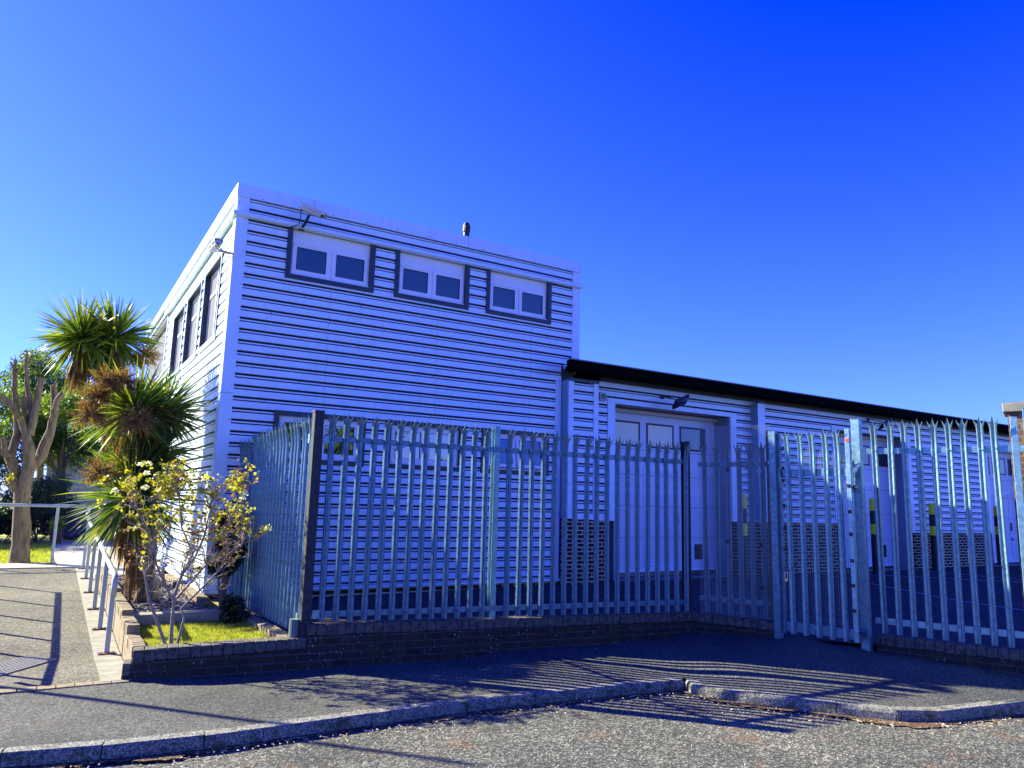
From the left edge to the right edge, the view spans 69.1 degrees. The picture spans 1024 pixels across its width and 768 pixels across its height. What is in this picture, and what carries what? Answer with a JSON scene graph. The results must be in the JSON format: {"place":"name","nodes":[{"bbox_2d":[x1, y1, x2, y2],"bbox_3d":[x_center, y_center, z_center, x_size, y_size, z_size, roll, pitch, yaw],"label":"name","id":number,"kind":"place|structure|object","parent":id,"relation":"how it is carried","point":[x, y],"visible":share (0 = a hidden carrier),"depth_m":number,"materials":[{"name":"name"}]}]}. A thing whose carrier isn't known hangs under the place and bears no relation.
{"place":"outdoors","nodes":[
{"label":"outdoors","id":0,"kind":"place"},
{"bbox_2d":[0,535,53,562],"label":"lawn base","id":1,"kind":"object","parent":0,"point":[45,540],"depth_m":21.66,"materials":[{"name":"green plant"}]},
{"bbox_2d":[0,413,36,514],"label":"background tree","id":2,"kind":"object","parent":1,"relation":"on","point":[8,424],"visible":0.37,"depth_m":22.12,"materials":[{"name":"green plant"}]},
{"bbox_2d":[0,543,51,563],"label":"lawn grass","id":3,"kind":"structure","parent":1,"relation":"on","point":[42,550],"depth_m":16.96,"materials":[{"name":"green plant"}]},
{"bbox_2d":[0,509,55,543],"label":"shrub","id":4,"kind":"object","parent":1,"relation":"on","point":[5,524],"visible":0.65,"depth_m":20.36,"materials":[{"name":"green plant"}]},
{"bbox_2d":[0,347,67,562],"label":"pollarded tree","id":5,"kind":"object","parent":1,"relation":"on","point":[19,482],"visible":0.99,"depth_m":14.85,"materials":[{"name":"brown plant"}]},
{"bbox_2d":[1,469,85,541],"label":"shrub","id":6,"kind":"object","parent":1,"relation":"on","point":[48,489],"visible":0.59,"depth_m":21.29,"materials":[{"name":"green plant"}]},
{"bbox_2d":[18,381,103,535],"bbox_3d":[-15.160,2.530,24.776,2.562,5.595,2.873,2,-9,-3],"label":"background tree","id":7,"kind":"object","parent":1,"relation":"on","point":[60,443],"visible":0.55,"depth_m":24.65,"materials":[{"name":"green plant"}]},
{"bbox_2d":[55,404,120,455],"bbox_3d":[-18.403,3.258,33.288,4.321,6.718,4.220,7,-11,-31],"label":"background tree","id":8,"kind":"object","parent":1,"relation":"on","point":[99,450],"visible":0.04,"depth_m":32.76,"materials":[{"name":"green plant"}]},
{"bbox_2d":[0,568,100,689],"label":"ramp path","id":9,"kind":"structure","parent":0,"point":[42,613],"depth_m":9.05,"materials":[{"name":"concrete"}]},
{"bbox_2d":[0,657,57,675],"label":"drain cover","id":10,"kind":"object","parent":9,"relation":"on","point":[14,665],"visible":1,"depth_m":7.38,"materials":[{"name":"metal"}]},
{"bbox_2d":[39,455,121,533],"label":"building","id":11,"kind":"structure","parent":0,"point":[75,485],"depth_m":25.74,"materials":[{"name":"concrete"}]},
{"bbox_2d":[0,537,161,578],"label":"path","id":12,"kind":"structure","parent":0,"point":[66,555],"depth_m":15.77,"materials":[{"name":"concrete"}]},
{"bbox_2d":[0,503,90,563],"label":"guard rail","id":13,"kind":"object","parent":12,"relation":"on","point":[58,506],"visible":0.84,"depth_m":14.63,"materials":[{"name":"grey metal"}]},
{"bbox_2d":[47,516,67,543],"bbox_3d":[-12.461,3.987,20.389,0.512,0.771,0.519,1,-9,6],"label":"potted plant","id":14,"kind":"object","parent":12,"relation":"on","point":[59,535],"visible":0.71,"depth_m":20.29,"materials":[{"name":"green plant"}]},
{"bbox_2d":[61,505,114,539],"bbox_3d":[-13.064,4.282,23.055,1.600,1.007,1.280,7,-11,-31],"label":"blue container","id":15,"kind":"object","parent":12,"relation":"on","point":[70,529],"visible":0.2,"depth_m":22.33,"materials":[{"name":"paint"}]},
{"bbox_2d":[139,619,268,648],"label":"lawn grass","id":16,"kind":"structure","parent":0,"point":[220,628],"depth_m":8.16,"materials":[{"name":"green plant"}]},
{"bbox_2d":[0,632,1023,748],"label":"pavement","id":17,"kind":"structure","parent":0,"point":[799,666],"depth_m":7.20,"materials":[{"name":"grey asphalt"}]},
{"bbox_2d":[0,680,128,693],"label":"threshold setts","id":18,"kind":"structure","parent":17,"relation":"on","point":[33,688],"depth_m":6.57,"materials":[{"name":"beige stone"}]},
{"bbox_2d":[75,567,130,681],"bbox_3d":[-6.661,3.090,10.001,2.045,0.469,8.600,7,-11,-31],"label":"ramp edging","id":19,"kind":"object","parent":17,"relation":"on","point":[109,667],"visible":0.52,"depth_m":8.56,"materials":[{"name":"concrete"}]},
{"bbox_2d":[78,513,117,654],"bbox_3d":[-6.360,2.716,11.321,0.170,1.315,7.994,7,-11,-31],"label":"ramp handrail","id":20,"kind":"object","parent":19,"relation":"on","point":[108,564],"visible":0.85,"depth_m":9.18,"materials":[{"name":"grey metal"}]},
{"bbox_2d":[121,610,696,679],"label":"garden wall","id":21,"kind":"structure","parent":17,"relation":"on","point":[321,645],"depth_m":7.96,"materials":[{"name":"brick"}]},
{"bbox_2d":[288,410,691,637],"bbox_3d":[0.052,1.682,8.793,5.055,2.400,0.186,6,-10,-24],"label":"palisade fence","id":22,"kind":"object","parent":21,"relation":"on","point":[297,627],"visible":0.99,"depth_m":8.63,"materials":[{"name":"grey metal"}]},
{"bbox_2d":[697,612,773,637],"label":"short wall","id":23,"kind":"structure","parent":17,"relation":"on","point":[719,624],"depth_m":9.35,"materials":[{"name":"brick"}]},
{"bbox_2d":[698,424,773,620],"bbox_3d":[2.898,1.790,9.630,0.990,2.500,0.143,-4,-11,31],"label":"meshed fence","id":24,"kind":"object","parent":23,"relation":"on","point":[730,600],"visible":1,"depth_m":9.59,"materials":[{"name":"metal"}]},
{"bbox_2d":[768,431,783,638],"bbox_3d":[3.285,1.890,9.251,0.086,2.600,0.086,-7,-13,44],"label":"gate post","id":25,"kind":"object","parent":17,"relation":"on","point":[776,553],"visible":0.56,"depth_m":9.22,"materials":[{"name":"grey metal"}]},
{"bbox_2d":[777,428,864,642],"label":"palisade gate","id":26,"kind":"structure","parent":25,"relation":"attached to","point":[818,628],"depth_m":8.90,"materials":[{"name":"metal"}]},
{"bbox_2d":[850,419,872,651],"bbox_3d":[4.152,1.803,8.830,0.106,2.781,0.106,-7,-13,44],"label":"gate post","id":27,"kind":"object","parent":17,"relation":"on","point":[861,541],"visible":0.82,"depth_m":8.79,"materials":[{"name":"grey metal"}]},
{"bbox_2d":[877,633,1023,675],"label":"mossy wall","id":28,"kind":"structure","parent":17,"relation":"on","point":[1002,659],"depth_m":8.18,"materials":[{"name":"brick"}]},
{"bbox_2d":[866,408,1023,647],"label":"fence","id":29,"kind":"object","parent":28,"relation":"on","point":[1015,448],"visible":1,"depth_m":8.48,"materials":[{"name":"grey metal"}]},
{"bbox_2d":[0,0,1023,493],"label":"sky","id":30,"kind":"structure","parent":0,"point":[825,198],"materials":[{"name":"blue"}]},
{"bbox_2d":[3,641,1023,767],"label":"road","id":31,"kind":"structure","parent":0,"point":[727,737],"depth_m":5.80,"materials":[{"name":"grey asphalt"}]},
{"bbox_2d":[38,635,878,767],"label":"loose grit","id":32,"kind":"object","parent":31,"relation":"on","point":[516,739],"visible":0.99,"depth_m":5.77,"materials":[{"name":"grey gravel"}]},
{"bbox_2d":[0,677,1023,767],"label":"kerb","id":33,"kind":"structure","parent":31,"relation":"on","point":[90,750],"depth_m":6.38,"materials":[{"name":"concrete"}]},
{"bbox_2d":[4,689,1023,767],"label":"gutter dirt","id":34,"kind":"structure","parent":31,"relation":"on","point":[171,755],"depth_m":6.43,"materials":[{"name":"brown soil"}]},
{"bbox_2d":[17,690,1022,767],"bbox_3d":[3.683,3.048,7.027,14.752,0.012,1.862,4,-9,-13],"label":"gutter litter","id":35,"kind":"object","parent":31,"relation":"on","point":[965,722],"visible":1,"depth_m":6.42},
{"bbox_2d":[245,565,1023,648],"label":"yard","id":36,"kind":"structure","parent":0,"point":[1015,585],"depth_m":12.00,"materials":[{"name":"grey concrete"}]},
{"bbox_2d":[242,613,288,637],"bbox_3d":[-3.098,2.935,8.886,0.155,0.297,2.900,7,-11,-32],"label":"brick fence edging","id":37,"kind":"object","parent":36,"relation":"on","point":[267,628],"visible":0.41,"depth_m":8.31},
{"bbox_2d":[229,413,311,629],"bbox_3d":[-3.010,1.750,9.173,0.263,2.533,3.136,7,-11,-31],"label":"side fence","id":38,"kind":"object","parent":36,"relation":"on","point":[246,581],"visible":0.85,"depth_m":8.96,"materials":[{"name":"grey metal"}]},
{"bbox_2d":[145,182,582,600],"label":"cladded building","id":39,"kind":"structure","parent":36,"relation":"on","point":[277,320],"depth_m":12.11,"materials":[{"name":"silver metal"}]},
{"bbox_2d":[207,237,234,258],"bbox_3d":[-4.259,-1.952,10.867,0.328,0.239,0.431,7,-11,-31],"label":"security camera","id":40,"kind":"object","parent":39,"relation":"attached to","point":[215,245],"visible":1,"depth_m":10.74,"materials":[{"name":"white plastic"}]},
{"bbox_2d":[290,202,327,230],"bbox_3d":[-3.106,-2.566,11.356,0.599,0.343,0.287,-2,-10,21],"label":"security camera","id":41,"kind":"object","parent":39,"relation":"attached to","point":[313,211],"visible":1,"depth_m":11.28,"materials":[{"name":"white plastic"}]},
{"bbox_2d":[742,494,750,580],"bbox_3d":[4.598,3.039,14.796,0.265,1.676,0.265,7,-11,-31],"label":"safety bollard","id":42,"kind":"object","parent":36,"relation":"on","point":[746,571],"visible":0.34,"depth_m":14.72,"materials":[{"name":"black plastic"}]},
{"bbox_2d":[559,358,1019,584],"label":"garage wing","id":43,"kind":"structure","parent":36,"relation":"on","point":[634,407],"depth_m":16.02,"materials":[{"name":"white metal"}]},
{"bbox_2d":[599,392,606,400],"bbox_3d":[1.732,0.242,14.210,0.159,0.159,0.070,7,-11,-31],"label":"wall sensor","id":44,"kind":"object","parent":43,"relation":"attached to","point":[602,396],"depth_m":14.18,"materials":[{"name":"white plastic"}]},
{"bbox_2d":[614,408,716,572],"bbox_3d":[3.082,2.194,15.314,3.193,3.237,0.141,7,-11,-31],"label":"garage door","id":45,"kind":"structure","parent":43,"relation":"in","point":[630,424],"depth_m":15.39,"materials":[{"name":"paint"}]},
{"bbox_2d":[661,394,689,408],"bbox_3d":[3.289,0.367,14.901,0.395,0.315,0.500,7,-11,-31],"label":"floodlight","id":46,"kind":"object","parent":43,"relation":"attached to","point":[680,401],"visible":1,"depth_m":14.76,"materials":[{"name":"black plastic"}]},
{"bbox_2d":[839,433,892,566],"bbox_3d":[8.787,2.929,18.772,2.911,3.290,0.141,7,-11,-31],"label":"garage door","id":47,"kind":"structure","parent":43,"relation":"in","point":[881,442],"depth_m":19.15,"materials":[{"name":"paint"}]},
{"bbox_2d":[867,417,892,429],"bbox_3d":[9.170,0.993,18.486,0.395,0.315,0.500,7,-11,-31],"label":"floodlight","id":48,"kind":"object","parent":43,"relation":"attached to","point":[884,422],"visible":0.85,"depth_m":18.34,"materials":[{"name":"black plastic"}]},
{"bbox_2d":[987,452,1018,562],"bbox_3d":[14.786,3.661,22.414,3.175,3.352,0.141,7,-11,-31],"label":"garage door","id":49,"kind":"structure","parent":43,"relation":"in","point":[1005,457],"depth_m":22.57,"materials":[{"name":"paint"}]},
{"bbox_2d":[869,498,877,572],"bbox_3d":[8.538,3.560,17.497,0.265,1.711,0.265,7,-11,-31],"label":"safety bollard","id":50,"kind":"object","parent":36,"relation":"on","point":[873,537],"visible":0.6,"depth_m":17.44,"materials":[{"name":"black plastic"}]},
{"bbox_2d":[824,569,1020,609],"bbox_3d":[11.200,4.352,16.112,9.445,0.151,6.422,7,-11,-31],"label":"yard marking","id":51,"kind":"object","parent":36,"relation":"on","point":[930,577],"visible":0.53,"depth_m":16.32,"materials":[{"name":"paint"}]},
{"bbox_2d":[928,503,937,569],"bbox_3d":[10.748,3.878,18.937,0.265,1.658,0.265,7,-11,-31],"label":"safety bollard","id":52,"kind":"object","parent":36,"relation":"on","point":[932,525],"visible":0.71,"depth_m":18.88,"materials":[{"name":"black plastic"}]},
{"bbox_2d":[993,506,1000,564],"bbox_3d":[14.040,4.370,21.446,0.265,1.658,0.265,7,-11,-31],"label":"safety bollard","id":53,"kind":"object","parent":36,"relation":"on","point":[996,537],"visible":0.53,"depth_m":21.41,"materials":[{"name":"black plastic"}]},
{"bbox_2d":[1002,402,1023,609],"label":"brick pillar","id":54,"kind":"structure","parent":36,"relation":"on","point":[1011,409],"depth_m":8.57,"materials":[{"name":"brick"}]},
{"bbox_3d":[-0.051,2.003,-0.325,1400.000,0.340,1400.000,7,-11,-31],"label":"ground","id":55,"kind":"structure","parent":0,"visible":0},
{"bbox_2d":[0,369,33,426],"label":"background tree","id":56,"kind":"object","parent":55,"relation":"on","point":[7,411],"visible":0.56,"depth_m":25.39,"materials":[{"name":"green plant"}]},
{"bbox_2d":[0,348,90,533],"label":"background tree","id":57,"kind":"object","parent":55,"relation":"on","point":[41,366],"visible":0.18,"depth_m":28.16,"materials":[{"name":"green plant"}]},
{"bbox_2d":[98,567,145,660],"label":"stepped planter wall","id":58,"kind":"structure","parent":55,"relation":"on","point":[126,629],"depth_m":8.34,"materials":[{"name":"beige brick"}]},
{"bbox_2d":[134,585,259,656],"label":"planter soil","id":59,"kind":"structure","parent":55,"relation":"on","point":[213,604],"depth_m":9.47,"materials":[{"name":"brown soil"}]},
{"bbox_2d":[24,285,167,583],"bbox_3d":[-6.528,0.861,11.556,2.194,4.855,1.650,7,-11,-31],"label":"cabbage palm","id":60,"kind":"object","parent":59,"relation":"on","point":[90,340],"visible":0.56,"depth_m":11.61,"materials":[{"name":"green plant"}]},
{"bbox_2d":[57,355,216,602],"bbox_3d":[-4.934,1.310,9.777,1.909,3.454,2.030,7,-11,-31],"label":"cabbage palm","id":61,"kind":"object","parent":59,"relation":"on","point":[148,423],"visible":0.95,"depth_m":9.64,"materials":[{"name":"green plant"}]},
{"bbox_2d":[111,573,209,612],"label":"slate chippings","id":62,"kind":"object","parent":59,"relation":"on","point":[160,604],"visible":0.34,"depth_m":9.66,"materials":[{"name":"grey gravel"}]},
{"bbox_2d":[134,609,219,625],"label":"concrete slab","id":63,"kind":"structure","parent":59,"relation":"on","point":[164,617],"depth_m":8.75,"materials":[{"name":"grey concrete"}]},
{"bbox_2d":[95,457,271,643],"bbox_3d":[-3.330,1.701,7.598,1.741,1.946,0.808,7,-11,-31],"label":"rose bush","id":64,"kind":"object","parent":59,"relation":"on","point":[165,494],"visible":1,"depth_m":7.62,"materials":[{"name":"green plant"}]},
{"bbox_2d":[165,574,209,606],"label":"brick planter kerb","id":65,"kind":"structure","parent":59,"relation":"on","point":[200,599],"depth_m":10.23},
{"bbox_2d":[207,508,248,608],"bbox_3d":[-3.676,2.272,9.508,0.509,1.355,0.930,7,-11,-31],"label":"shrub","id":66,"kind":"object","parent":59,"relation":"on","point":[230,569],"visible":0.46,"depth_m":9.33,"materials":[{"name":"green plant"}]},
{"bbox_2d":[219,593,251,624],"bbox_3d":[-3.324,2.701,8.929,0.358,0.404,0.524,7,-11,-31],"label":"shrub","id":67,"kind":"object","parent":59,"relation":"on","point":[233,607],"visible":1,"depth_m":8.82,"materials":[{"name":"green plant"}]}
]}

